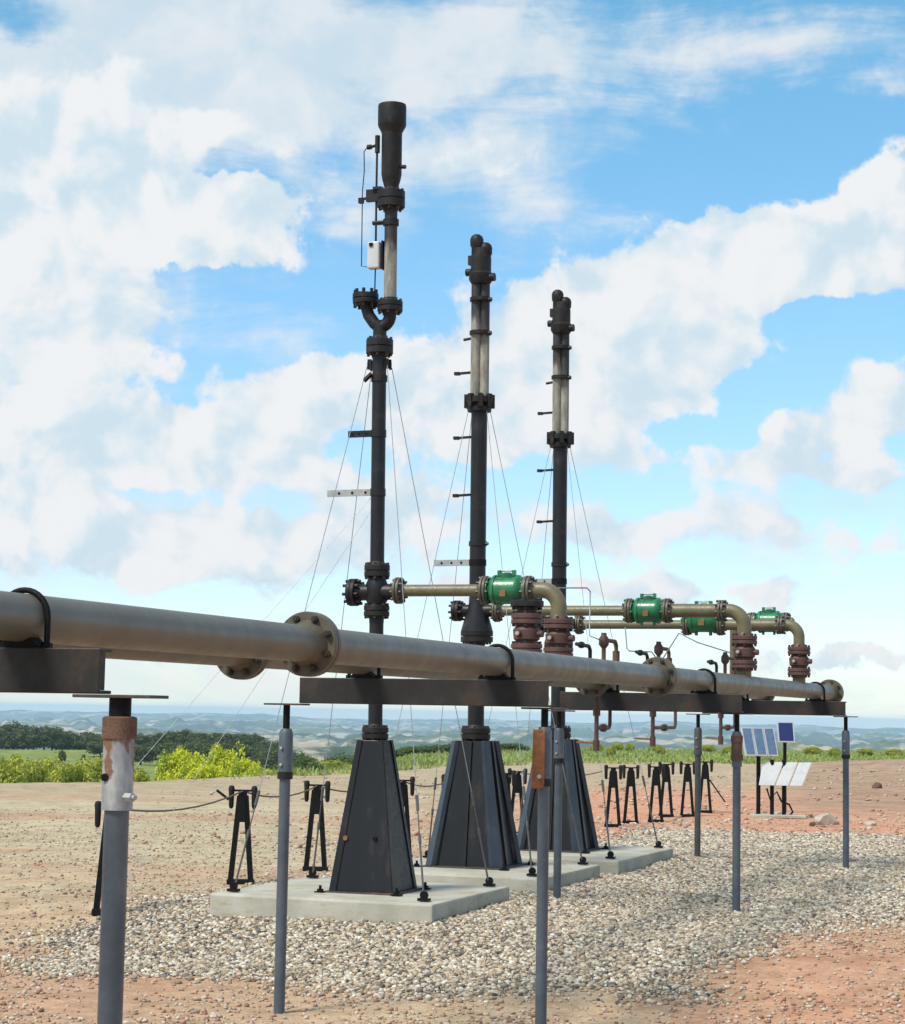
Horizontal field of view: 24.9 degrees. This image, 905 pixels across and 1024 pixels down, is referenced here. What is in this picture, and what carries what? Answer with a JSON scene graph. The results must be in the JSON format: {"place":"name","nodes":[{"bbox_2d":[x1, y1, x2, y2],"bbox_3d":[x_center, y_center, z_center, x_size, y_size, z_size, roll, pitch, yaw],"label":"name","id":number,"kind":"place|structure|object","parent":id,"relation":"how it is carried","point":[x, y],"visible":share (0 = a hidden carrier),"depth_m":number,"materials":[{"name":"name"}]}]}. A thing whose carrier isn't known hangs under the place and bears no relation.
{"place":"outdoors","nodes":[
{"label":"outdoors","id":0,"kind":"place"},
{"bbox_2d":[0,710,904,1023],"bbox_3d":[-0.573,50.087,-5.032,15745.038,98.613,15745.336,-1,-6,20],"label":"ground","id":1,"kind":"structure","parent":0,"point":[70,798],"depth_m":26.52,"materials":[{"name":"soil"}]},
{"bbox_2d":[0,724,22,749],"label":"tree","id":2,"kind":"object","parent":1,"relation":"on","point":[8,738],"visible":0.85,"depth_m":332.77,"materials":[{"name":"green plant"}]},
{"bbox_2d":[0,757,30,782],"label":"bush","id":3,"kind":"object","parent":1,"relation":"on","point":[9,773],"visible":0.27,"depth_m":67.19,"materials":[{"name":"green plant"}]},
{"bbox_2d":[3,754,50,782],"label":"bush","id":4,"kind":"object","parent":1,"relation":"on","point":[37,772],"visible":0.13,"depth_m":71.03,"materials":[{"name":"green plant"}]},
{"bbox_2d":[14,725,46,749],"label":"tree","id":5,"kind":"object","parent":1,"relation":"on","point":[23,740],"visible":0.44,"depth_m":329.85,"materials":[{"name":"green plant"}]},
{"bbox_2d":[25,726,64,749],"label":"tree","id":6,"kind":"object","parent":1,"relation":"on","point":[38,740],"visible":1,"depth_m":319.38,"materials":[{"name":"green plant"}]},
{"bbox_2d":[28,752,65,776],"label":"bush","id":7,"kind":"object","parent":1,"relation":"on","point":[47,766],"visible":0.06,"depth_m":75.41,"materials":[{"name":"green plant"}]},
{"bbox_2d":[39,726,74,749],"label":"tree","id":8,"kind":"object","parent":1,"relation":"on","point":[64,741],"visible":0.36,"depth_m":327.52,"materials":[{"name":"green plant"}]},
{"bbox_2d":[44,762,97,782],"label":"bush","id":9,"kind":"object","parent":1,"relation":"on","point":[67,775],"visible":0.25,"depth_m":67.21,"materials":[{"name":"green plant"}]},
{"bbox_2d":[59,732,86,749],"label":"tree","id":10,"kind":"object","parent":1,"relation":"on","point":[78,740],"visible":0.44,"depth_m":337.38,"materials":[{"name":"green plant"}]},
{"bbox_2d":[62,752,102,781],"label":"bush","id":11,"kind":"object","parent":1,"relation":"on","point":[96,765],"visible":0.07,"depth_m":71.15,"materials":[{"name":"green plant"}]},
{"bbox_2d":[81,734,102,745],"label":"tree","id":12,"kind":"object","parent":1,"relation":"on","point":[99,738],"visible":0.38,"depth_m":328.56,"materials":[{"name":"green plant"}]},
{"bbox_2d":[85,741,102,756],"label":"tree","id":13,"kind":"object","parent":1,"relation":"on","point":[93,747],"visible":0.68,"depth_m":278.43,"materials":[{"name":"green plant"}]},
{"bbox_2d":[91,801,103,915],"bbox_3d":[-2.716,2.742,16.219,0.269,0.895,0.090,1,-6,0],"label":"cable stand","id":14,"kind":"object","parent":1,"relation":"on","point":[96,910],"visible":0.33,"depth_m":16.18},
{"bbox_2d":[72,694,168,1023],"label":"support post","id":15,"kind":"object","parent":1,"relation":"on","point":[119,737],"visible":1,"depth_m":6.88,"materials":[{"name":"metal"}]},
{"bbox_2d":[0,637,112,693],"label":"support beam","id":16,"kind":"structure","parent":15,"relation":"on","point":[30,665],"depth_m":7.02,"materials":[{"name":"metal"}]},
{"bbox_2d":[134,764,153,781],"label":"bush","id":17,"kind":"object","parent":1,"relation":"on","point":[140,775],"visible":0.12,"depth_m":67.22,"materials":[{"name":"green plant"}]},
{"bbox_2d":[134,744,159,764],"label":"tree","id":18,"kind":"object","parent":1,"relation":"on","point":[148,757],"visible":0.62,"depth_m":259.01,"materials":[{"name":"green plant"}]},
{"bbox_2d":[135,733,160,745],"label":"tree","id":19,"kind":"object","parent":1,"relation":"on","point":[141,739],"visible":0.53,"depth_m":325.74,"materials":[{"name":"green plant"}]},
{"bbox_2d":[153,730,182,743],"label":"tree","id":20,"kind":"object","parent":1,"relation":"on","point":[167,734],"visible":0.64,"depth_m":329.33,"materials":[{"name":"green plant"}]},
{"bbox_2d":[164,728,195,743],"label":"tree","id":21,"kind":"object","parent":1,"relation":"on","point":[184,733],"visible":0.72,"depth_m":328.59,"materials":[{"name":"green plant"}]},
{"bbox_2d":[153,746,207,780],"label":"bush","id":22,"kind":"object","parent":1,"relation":"on","point":[177,762],"visible":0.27,"depth_m":75.10,"materials":[{"name":"yellow plant"}]},
{"bbox_2d":[164,743,202,758],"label":"tree","id":23,"kind":"object","parent":1,"relation":"on","point":[171,749],"visible":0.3,"depth_m":253.44,"materials":[{"name":"green plant"}]},
{"bbox_2d":[184,732,224,744],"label":"tree","id":24,"kind":"object","parent":1,"relation":"on","point":[203,738],"visible":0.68,"depth_m":315.68,"materials":[{"name":"green plant"}]},
{"bbox_2d":[182,760,228,778],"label":"bush","id":25,"kind":"object","parent":1,"relation":"on","point":[208,771],"visible":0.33,"depth_m":67.28,"materials":[{"name":"yellow plant"}]},
{"bbox_2d":[198,743,231,759],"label":"tree","id":26,"kind":"object","parent":1,"relation":"on","point":[204,750],"visible":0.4,"depth_m":266.72,"materials":[{"name":"green plant"}]},
{"bbox_2d":[203,741,245,776],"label":"bush","id":27,"kind":"object","parent":1,"relation":"on","point":[221,757],"visible":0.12,"depth_m":79.12,"materials":[{"name":"yellow plant"}]},
{"bbox_2d":[219,733,242,745],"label":"tree","id":28,"kind":"object","parent":1,"relation":"on","point":[231,737],"visible":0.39,"depth_m":325.22,"materials":[{"name":"green plant"}]},
{"bbox_2d":[222,740,249,758],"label":"tree","id":29,"kind":"object","parent":1,"relation":"on","point":[230,745],"visible":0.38,"depth_m":269.07,"materials":[{"name":"green plant"}]},
{"bbox_2d":[226,785,257,884],"bbox_3d":[-1.923,2.949,18.689,0.269,0.895,0.090,1,-6,3],"label":"cable stand","id":30,"kind":"object","parent":1,"relation":"on","point":[242,811],"visible":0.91,"depth_m":18.67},
{"bbox_2d":[229,757,263,776],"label":"bush","id":31,"kind":"object","parent":1,"relation":"on","point":[243,766],"visible":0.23,"depth_m":73.17,"materials":[{"name":"yellow plant"}]},
{"bbox_2d":[246,747,269,758],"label":"tree","id":32,"kind":"object","parent":1,"relation":"on","point":[251,752],"visible":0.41,"depth_m":271.10,"materials":[{"name":"green plant"}]},
{"bbox_2d":[250,748,278,768],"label":"tree","id":33,"kind":"object","parent":1,"relation":"on","point":[272,759],"visible":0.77,"depth_m":259.96,"materials":[{"name":"green plant"}]},
{"bbox_2d":[264,703,309,1013],"bbox_3d":[-1.023,2.227,12.310,0.250,2.144,0.130,-1,-6,20],"label":"support post","id":34,"kind":"object","parent":1,"relation":"on","point":[285,762],"visible":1,"depth_m":12.30,"materials":[{"name":"metal"}]},
{"bbox_2d":[274,751,324,770],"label":"bush","id":35,"kind":"object","parent":1,"relation":"on","point":[304,762],"visible":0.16,"depth_m":83.01,"materials":[{"name":"green plant"}]},
{"bbox_2d":[302,780,330,870],"bbox_3d":[-1.352,3.120,20.334,0.269,0.895,0.090,0,-6,6],"label":"cable stand","id":36,"kind":"object","parent":1,"relation":"on","point":[315,802],"visible":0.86,"depth_m":20.32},
{"bbox_2d":[316,759,351,768],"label":"bush","id":37,"kind":"object","parent":1,"relation":"on","point":[335,763],"visible":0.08,"depth_m":89.06,"materials":[{"name":"green plant"}]},
{"bbox_2d":[321,750,353,764],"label":"bush","id":38,"kind":"object","parent":1,"relation":"on","point":[346,759],"visible":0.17,"depth_m":108.86,"materials":[{"name":"green plant"}]},
{"bbox_2d":[210,877,508,922],"bbox_3d":[-0.712,3.237,16.540,1.860,0.370,1.870,-1,-6,20],"label":"concrete pad","id":39,"kind":"object","parent":1,"relation":"on","point":[307,902],"visible":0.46,"depth_m":15.85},
{"bbox_2d":[314,101,430,895],"bbox_3d":[-0.645,-0.169,16.739,0.802,6.450,0.715,-2,-6,20],"label":"flare stack","id":40,"kind":"object","parent":39,"relation":"on","point":[373,855],"visible":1,"depth_m":16.58,"materials":[{"name":"metal"}]},
{"bbox_2d":[127,511,370,880],"bbox_3d":[-1.698,1.581,16.331,2.089,3.312,0.004,2,-6,-14],"label":"stay cable","id":41,"kind":"object","parent":40,"relation":"attached to","point":[241,707],"visible":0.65,"depth_m":16.30,"materials":[{"name":"metal"}]},
{"bbox_2d":[134,499,369,768],"bbox_3d":[-1.705,1.082,16.515,2.074,2.503,0.004,2,-6,-6],"label":"stay cable","id":42,"kind":"object","parent":40,"relation":"attached to","point":[263,620],"visible":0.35,"depth_m":16.57,"materials":[{"name":"metal"}]},
{"bbox_2d":[227,367,366,891],"bbox_3d":[-1.231,0.892,16.427,1.048,4.244,0.100,2,-6,-14],"label":"guy wire","id":43,"kind":"object","parent":40,"relation":"attached to","point":[233,886],"visible":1,"depth_m":16.24,"materials":[{"name":"metal"}]},
{"bbox_2d":[306,371,371,877],"bbox_3d":[-0.923,0.979,17.262,0.106,4.244,1.220,4,-6,-25],"label":"guy wire","id":44,"kind":"object","parent":40,"relation":"attached to","point":[312,873],"visible":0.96,"depth_m":17.43,"materials":[{"name":"metal"}]},
{"bbox_2d":[387,366,430,900],"bbox_3d":[-0.383,0.877,16.122,0.104,4.244,0.921,4,-6,-30],"label":"guy wire","id":45,"kind":"object","parent":40,"relation":"attached to","point":[424,895],"visible":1,"depth_m":15.77,"materials":[{"name":"metal"}]},
{"bbox_2d":[392,369,495,886],"bbox_3d":[-0.089,0.964,16.963,1.113,4.244,0.108,4,-7,-31],"label":"guy wire","id":46,"kind":"object","parent":40,"relation":"attached to","point":[489,881],"visible":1,"depth_m":16.97,"materials":[{"name":"metal"}]},
{"bbox_2d":[400,776,414,856],"bbox_3d":[-0.549,3.334,22.329,0.269,0.895,0.090,1,-6,-3],"label":"cable stand","id":47,"kind":"object","parent":1,"relation":"on","point":[404,787],"visible":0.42,"depth_m":22.33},
{"bbox_2d":[130,771,602,811],"bbox_3d":[-0.497,3.040,22.841,0.619,0.132,13.958,-1,-6,20],"label":"rope","id":48,"kind":"object","parent":47,"relation":"hanging from","point":[276,797],"visible":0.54,"depth_m":18.63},
{"bbox_2d":[398,744,428,754],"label":"bush","id":49,"kind":"object","parent":1,"relation":"on","point":[408,750],"visible":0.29,"depth_m":110.74,"materials":[{"name":"green plant"}]},
{"bbox_2d":[418,744,450,753],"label":"bush","id":50,"kind":"object","parent":1,"relation":"on","point":[434,748],"visible":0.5,"depth_m":102.79,"materials":[{"name":"green plant"}]},
{"bbox_2d":[0,826,904,1013],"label":"gravel","id":51,"kind":"structure","parent":1,"relation":"on","point":[776,868],"depth_m":15.22,"materials":[{"name":"gravel"}]},
{"bbox_2d":[0,765,904,1023],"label":"pebbles","id":52,"kind":"object","parent":1,"relation":"on","point":[360,998],"visible":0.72,"depth_m":13.81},
{"bbox_2d":[413,857,599,891],"bbox_3d":[0.229,3.512,19.169,1.850,0.370,1.940,-1,-6,20],"label":"concrete pad","id":53,"kind":"object","parent":1,"relation":"on","point":[515,878],"visible":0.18,"depth_m":18.40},
{"bbox_2d":[414,234,535,870],"bbox_3d":[0.243,0.322,19.631,0.940,6.070,0.880,-1,-6,20],"label":"flare stack","id":54,"kind":"object","parent":53,"relation":"on","point":[455,841],"visible":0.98,"depth_m":19.43,"materials":[{"name":"metal"}]},
{"bbox_2d":[394,413,467,742],"bbox_3d":[-0.350,1.127,19.226,1.123,4.354,0.108,5,-7,-38],"label":"guy wire","id":55,"kind":"object","parent":54,"relation":"attached to","point":[435,557],"visible":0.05,"depth_m":19.42,"materials":[{"name":"metal"}]},
{"bbox_2d":[423,424,470,857],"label":"guy wire","id":56,"kind":"object","parent":54,"relation":"attached to","point":[432,813],"visible":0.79,"depth_m":20.13,"materials":[{"name":"metal"}]},
{"bbox_2d":[487,414,536,875],"bbox_3d":[0.505,1.109,18.889,0.106,4.354,1.246,4,-6,-25],"label":"guy wire","id":57,"kind":"object","parent":54,"relation":"attached to","point":[532,871],"visible":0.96,"depth_m":18.41,"materials":[{"name":"metal"}]},
{"bbox_2d":[490,412,587,864],"bbox_3d":[0.825,1.200,19.757,1.079,4.354,0.101,3,-6,-16],"label":"guy wire","id":58,"kind":"object","parent":54,"relation":"attached to","point":[582,861],"visible":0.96,"depth_m":19.68,"materials":[{"name":"metal"}]},
{"bbox_2d":[505,770,515,805],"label":"cable stand","id":59,"kind":"object","parent":1,"relation":"on","point":[513,772],"visible":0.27,"depth_m":26.52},
{"bbox_2d":[500,743,530,750],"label":"bush","id":60,"kind":"object","parent":1,"relation":"on","point":[507,746],"visible":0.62,"depth_m":118.55,"materials":[{"name":"green plant"}]},
{"bbox_2d":[508,768,527,832],"bbox_3d":[0.869,3.894,27.506,0.269,0.895,0.090,1,-6,2],"label":"cable stand","id":61,"kind":"object","parent":1,"relation":"on","point":[517,788],"visible":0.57,"depth_m":27.50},
{"bbox_2d":[521,707,568,1023],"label":"support post","id":62,"kind":"object","parent":1,"relation":"on","point":[542,760],"visible":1,"depth_m":11.81,"materials":[{"name":"metal"}]},
{"bbox_2d":[299,672,552,706],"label":"support beam","id":63,"kind":"structure","parent":62,"relation":"on","point":[503,690],"depth_m":12.07,"materials":[{"name":"metal"}]},
{"bbox_2d":[53,644,774,699],"bbox_3d":[0.121,1.093,14.078,0.300,0.325,20.660,-1,-6,20],"label":"header pipe","id":64,"kind":"object","parent":63,"relation":"on","point":[237,668],"visible":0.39,"depth_m":10.91,"materials":[{"name":"metal"}]},
{"bbox_2d":[510,597,543,651],"bbox_3d":[0.555,0.914,15.297,0.248,0.545,0.250,2,-6,-8],"label":"riser valve","id":65,"kind":"object","parent":64,"relation":"on","point":[527,622],"visible":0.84,"depth_m":15.22,"materials":[{"name":"brown metal"}]},
{"bbox_2d":[543,615,574,655],"bbox_3d":[0.830,1.039,16.060,0.236,0.455,0.236,2,-6,-13],"label":"riser valve","id":66,"kind":"object","parent":64,"relation":"on","point":[559,637],"visible":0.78,"depth_m":15.98,"materials":[{"name":"brown metal"}]},
{"bbox_2d":[389,576,566,614],"bbox_3d":[0.205,0.682,16.323,1.468,0.345,0.230,-1,-6,20],"label":"crossover pipe","id":67,"kind":"object","parent":66,"relation":"on","point":[552,594],"visible":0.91,"depth_m":16.28,"materials":[{"name":"metal"}]},
{"bbox_2d":[484,570,522,607],"bbox_3d":[0.433,0.609,16.248,0.330,0.303,0.244,-1,-6,20],"label":"green valve","id":68,"kind":"object","parent":67,"relation":"attached to","point":[500,587],"visible":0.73,"depth_m":16.17,"materials":[{"name":"metal"}]},
{"bbox_2d":[575,633,619,750],"bbox_3d":[1.152,1.497,17.110,0.205,0.990,1.252,-1,-6,20],"label":"drain assembly","id":69,"kind":"object","parent":64,"relation":"attached to","point":[605,641],"visible":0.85,"depth_m":17.06,"materials":[{"name":"brown metal"}]},
{"bbox_2d":[558,587,600,640],"bbox_3d":[1.099,0.847,17.108,0.091,0.448,0.552,-5,-8,45],"label":"conduit","id":70,"kind":"object","parent":69,"relation":"on","point":[589,603],"visible":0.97,"depth_m":17.15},
{"bbox_2d":[635,641,676,745],"bbox_3d":[1.840,1.687,19.022,0.205,0.970,1.515,-1,-6,20],"label":"drain assembly","id":71,"kind":"object","parent":64,"relation":"attached to","point":[659,648],"visible":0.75,"depth_m":19.06,"materials":[{"name":"brown metal"}]},
{"bbox_2d":[663,633,732,657],"bbox_3d":[2.270,1.236,18.858,0.711,0.240,0.228,0,-6,14],"label":"conduit","id":72,"kind":"object","parent":71,"relation":"attached to","point":[696,642],"visible":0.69,"depth_m":18.86,"materials":[{"name":"metal"}]},
{"bbox_2d":[705,652,735,744],"bbox_3d":[2.794,1.969,21.672,0.205,0.980,1.335,-1,-6,20],"label":"drain assembly","id":73,"kind":"object","parent":64,"relation":"attached to","point":[725,658],"visible":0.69,"depth_m":21.58,"materials":[{"name":"brown metal"}]},
{"bbox_2d":[730,612,794,674],"bbox_3d":[3.353,1.472,22.187,0.705,0.771,0.210,-1,-6,20],"label":"bypass pipe","id":74,"kind":"object","parent":64,"relation":"on","point":[786,614],"visible":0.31,"depth_m":22.23,"materials":[{"name":"metal"}]},
{"bbox_2d":[753,607,782,634],"bbox_3d":[3.432,1.181,22.190,0.330,0.303,0.244,-1,-6,20],"label":"green valve","id":75,"kind":"object","parent":74,"relation":"attached to","point":[767,614],"visible":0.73,"depth_m":22.14,"materials":[{"name":"metal"}]},
{"bbox_2d":[0,587,843,700],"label":"header pipe","id":76,"kind":"object","parent":63,"relation":"on","point":[308,644],"visible":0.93,"depth_m":9.35,"materials":[{"name":"metal"}]},
{"bbox_2d":[731,632,758,678],"bbox_3d":[2.659,1.327,18.661,0.236,0.455,0.236,2,-6,-13],"label":"riser valve","id":77,"kind":"object","parent":76,"relation":"on","point":[745,652],"visible":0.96,"depth_m":18.58,"materials":[{"name":"brown metal"}]},
{"bbox_2d":[489,598,750,631],"bbox_3d":[1.549,0.978,19.097,2.498,0.345,0.230,-1,-6,20],"label":"crossover pipe","id":78,"kind":"object","parent":77,"relation":"on","point":[721,610],"visible":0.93,"depth_m":18.86,"materials":[{"name":"metal"}]},
{"bbox_2d":[629,593,663,625],"bbox_3d":[1.820,0.905,19.008,0.330,0.303,0.244,-1,-6,20],"label":"green valve","id":79,"kind":"object","parent":78,"relation":"attached to","point":[647,608],"visible":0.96,"depth_m":18.93,"materials":[{"name":"metal"}]},
{"bbox_2d":[788,644,811,683],"bbox_3d":[3.603,1.601,21.283,0.236,0.455,0.236,2,-6,-13],"label":"riser valve","id":80,"kind":"object","parent":76,"relation":"on","point":[800,661],"visible":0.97,"depth_m":21.21,"materials":[{"name":"brown metal"}]},
{"bbox_2d":[573,615,804,643],"bbox_3d":[2.490,1.253,21.720,2.493,0.345,0.230,-1,-6,20],"label":"crossover pipe","id":81,"kind":"object","parent":80,"relation":"on","point":[781,624],"visible":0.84,"depth_m":21.56,"materials":[{"name":"metal"}]},
{"bbox_2d":[682,601,721,635],"bbox_3d":[2.661,1.124,21.672,0.422,0.370,0.281,-1,-6,20],"label":"green valve","id":82,"kind":"object","parent":81,"relation":"attached to","point":[696,625],"visible":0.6,"depth_m":21.58,"materials":[{"name":"metal"}]},
{"bbox_2d":[191,746,904,780],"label":"grass","id":83,"kind":"structure","parent":1,"relation":"on","point":[427,761],"depth_m":77.34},
{"bbox_2d":[548,710,574,898],"bbox_3d":[0.904,2.657,17.552,0.250,1.907,0.130,-1,-6,20],"label":"support post","id":84,"kind":"object","parent":1,"relation":"on","point":[558,759],"visible":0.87,"depth_m":17.54,"materials":[{"name":"metal"}]},
{"bbox_2d":[520,845,672,874],"bbox_3d":[1.159,3.780,21.721,1.870,0.370,2.300,-1,-6,20],"label":"concrete pad","id":85,"kind":"object","parent":1,"relation":"on","point":[629,859],"visible":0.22,"depth_m":21.06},
{"bbox_2d":[517,290,608,853],"bbox_3d":[1.156,0.587,22.159,0.940,6.070,0.880,-1,-6,20],"label":"flare stack","id":86,"kind":"object","parent":85,"relation":"on","point":[560,437],"visible":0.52,"depth_m":22.08,"materials":[{"name":"black metal"}]},
{"bbox_2d":[519,456,552,823],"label":"guy wire","id":87,"kind":"object","parent":86,"relation":"attached to","point":[524,773],"visible":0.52,"depth_m":22.78,"materials":[{"name":"metal"}]},
{"bbox_2d":[567,447,615,858],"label":"guy wire","id":88,"kind":"object","parent":86,"relation":"attached to","point":[610,854],"visible":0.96,"depth_m":20.79,"materials":[{"name":"metal"}]},
{"bbox_2d":[570,448,662,847],"bbox_3d":[1.777,1.475,22.383,1.231,4.354,0.106,3,-6,-24],"label":"guy wire","id":89,"kind":"object","parent":86,"relation":"attached to","point":[658,844],"visible":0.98,"depth_m":22.37,"materials":[{"name":"metal"}]},
{"bbox_2d":[604,765,622,826],"bbox_3d":[2.314,4.092,29.485,0.269,0.895,0.090,0,-6,8],"label":"cable stand","id":90,"kind":"object","parent":1,"relation":"on","point":[613,780],"visible":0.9,"depth_m":29.47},
{"bbox_2d":[622,765,639,823],"bbox_3d":[2.719,4.307,31.229,0.269,0.895,0.090,1,-6,0],"label":"cable stand","id":91,"kind":"object","parent":1,"relation":"on","point":[630,781],"visible":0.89,"depth_m":31.21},
{"bbox_2d":[647,764,664,822],"bbox_3d":[3.122,4.316,31.403,0.269,0.895,0.090,0,-6,8],"label":"cable stand","id":92,"kind":"object","parent":1,"relation":"on","point":[656,777],"visible":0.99,"depth_m":31.39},
{"bbox_2d":[658,761,674,816],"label":"cable stand","id":93,"kind":"object","parent":1,"relation":"on","point":[667,778],"visible":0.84,"depth_m":33.05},
{"bbox_2d":[679,761,694,816],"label":"cable stand","id":94,"kind":"object","parent":1,"relation":"on","point":[687,777],"visible":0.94,"depth_m":32.97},
{"bbox_2d":[686,714,709,856],"bbox_3d":[2.721,3.190,22.716,0.250,1.894,0.130,-1,-6,20],"label":"support post","id":95,"kind":"object","parent":1,"relation":"on","point":[697,754],"visible":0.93,"depth_m":22.71,"materials":[{"name":"metal"}]},
{"bbox_2d":[701,759,712,812],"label":"cable stand","id":96,"kind":"object","parent":1,"relation":"on","point":[705,772],"visible":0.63,"depth_m":34.22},
{"bbox_2d":[721,713,752,911],"bbox_3d":[2.356,2.643,16.977,0.250,1.942,0.130,-1,-6,20],"label":"support post","id":97,"kind":"object","parent":1,"relation":"on","point":[736,755],"visible":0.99,"depth_m":16.97,"materials":[{"name":"metal"}]},
{"bbox_2d":[560,688,743,712],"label":"support beam","id":98,"kind":"structure","parent":97,"relation":"on","point":[611,699],"depth_m":17.16,"materials":[{"name":"metal"}]},
{"bbox_2d":[750,814,805,818],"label":"base slab","id":99,"kind":"structure","parent":1,"relation":"on","point":[792,816],"depth_m":32.64,"materials":[{"name":"concrete"}]},
{"bbox_2d":[740,727,778,813],"bbox_3d":[4.936,4.189,32.978,0.594,1.432,0.216,3,-6,-20],"label":"solar panel","id":100,"kind":"object","parent":99,"relation":"on","point":[758,742],"visible":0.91,"depth_m":33.00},
{"bbox_2d":[759,759,810,814],"bbox_3d":[5.341,4.472,32.889,0.873,0.977,0.314,1,-6,0],"label":"solar panel","id":101,"kind":"object","parent":99,"relation":"on","point":[770,770],"visible":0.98,"depth_m":32.88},
{"bbox_2d":[776,721,794,807],"bbox_3d":[5.686,4.359,34.991,0.294,1.545,0.178,2,-6,-9],"label":"solar panel","id":102,"kind":"object","parent":1,"relation":"on","point":[785,733],"visible":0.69,"depth_m":35.01,"materials":[{"name":"blue"}]},
{"bbox_2d":[801,746,822,753],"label":"bush","id":103,"kind":"object","parent":1,"relation":"on","point":[812,750],"visible":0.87,"depth_m":123.92,"materials":[{"name":"green plant"}]},
{"bbox_2d":[814,813,839,824],"bbox_3d":[5.610,4.639,30.693,0.302,0.239,0.414,-3,-7,37],"label":"rock","id":104,"kind":"object","parent":1,"relation":"on","point":[826,819],"visible":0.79,"depth_m":30.59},
{"bbox_2d":[833,716,857,867],"bbox_3d":[4.240,3.175,22.064,0.250,1.938,0.130,-1,-6,20],"label":"support post","id":105,"kind":"object","parent":1,"relation":"on","point":[845,755],"visible":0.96,"depth_m":22.06,"materials":[{"name":"metal"}]},
{"bbox_2d":[702,697,846,715],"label":"support beam","id":106,"kind":"structure","parent":105,"relation":"on","point":[818,707],"depth_m":22.21,"materials":[{"name":"metal"}]},
{"bbox_2d":[0,0,904,728],"label":"sky","id":107,"kind":"structure","parent":0,"point":[714,190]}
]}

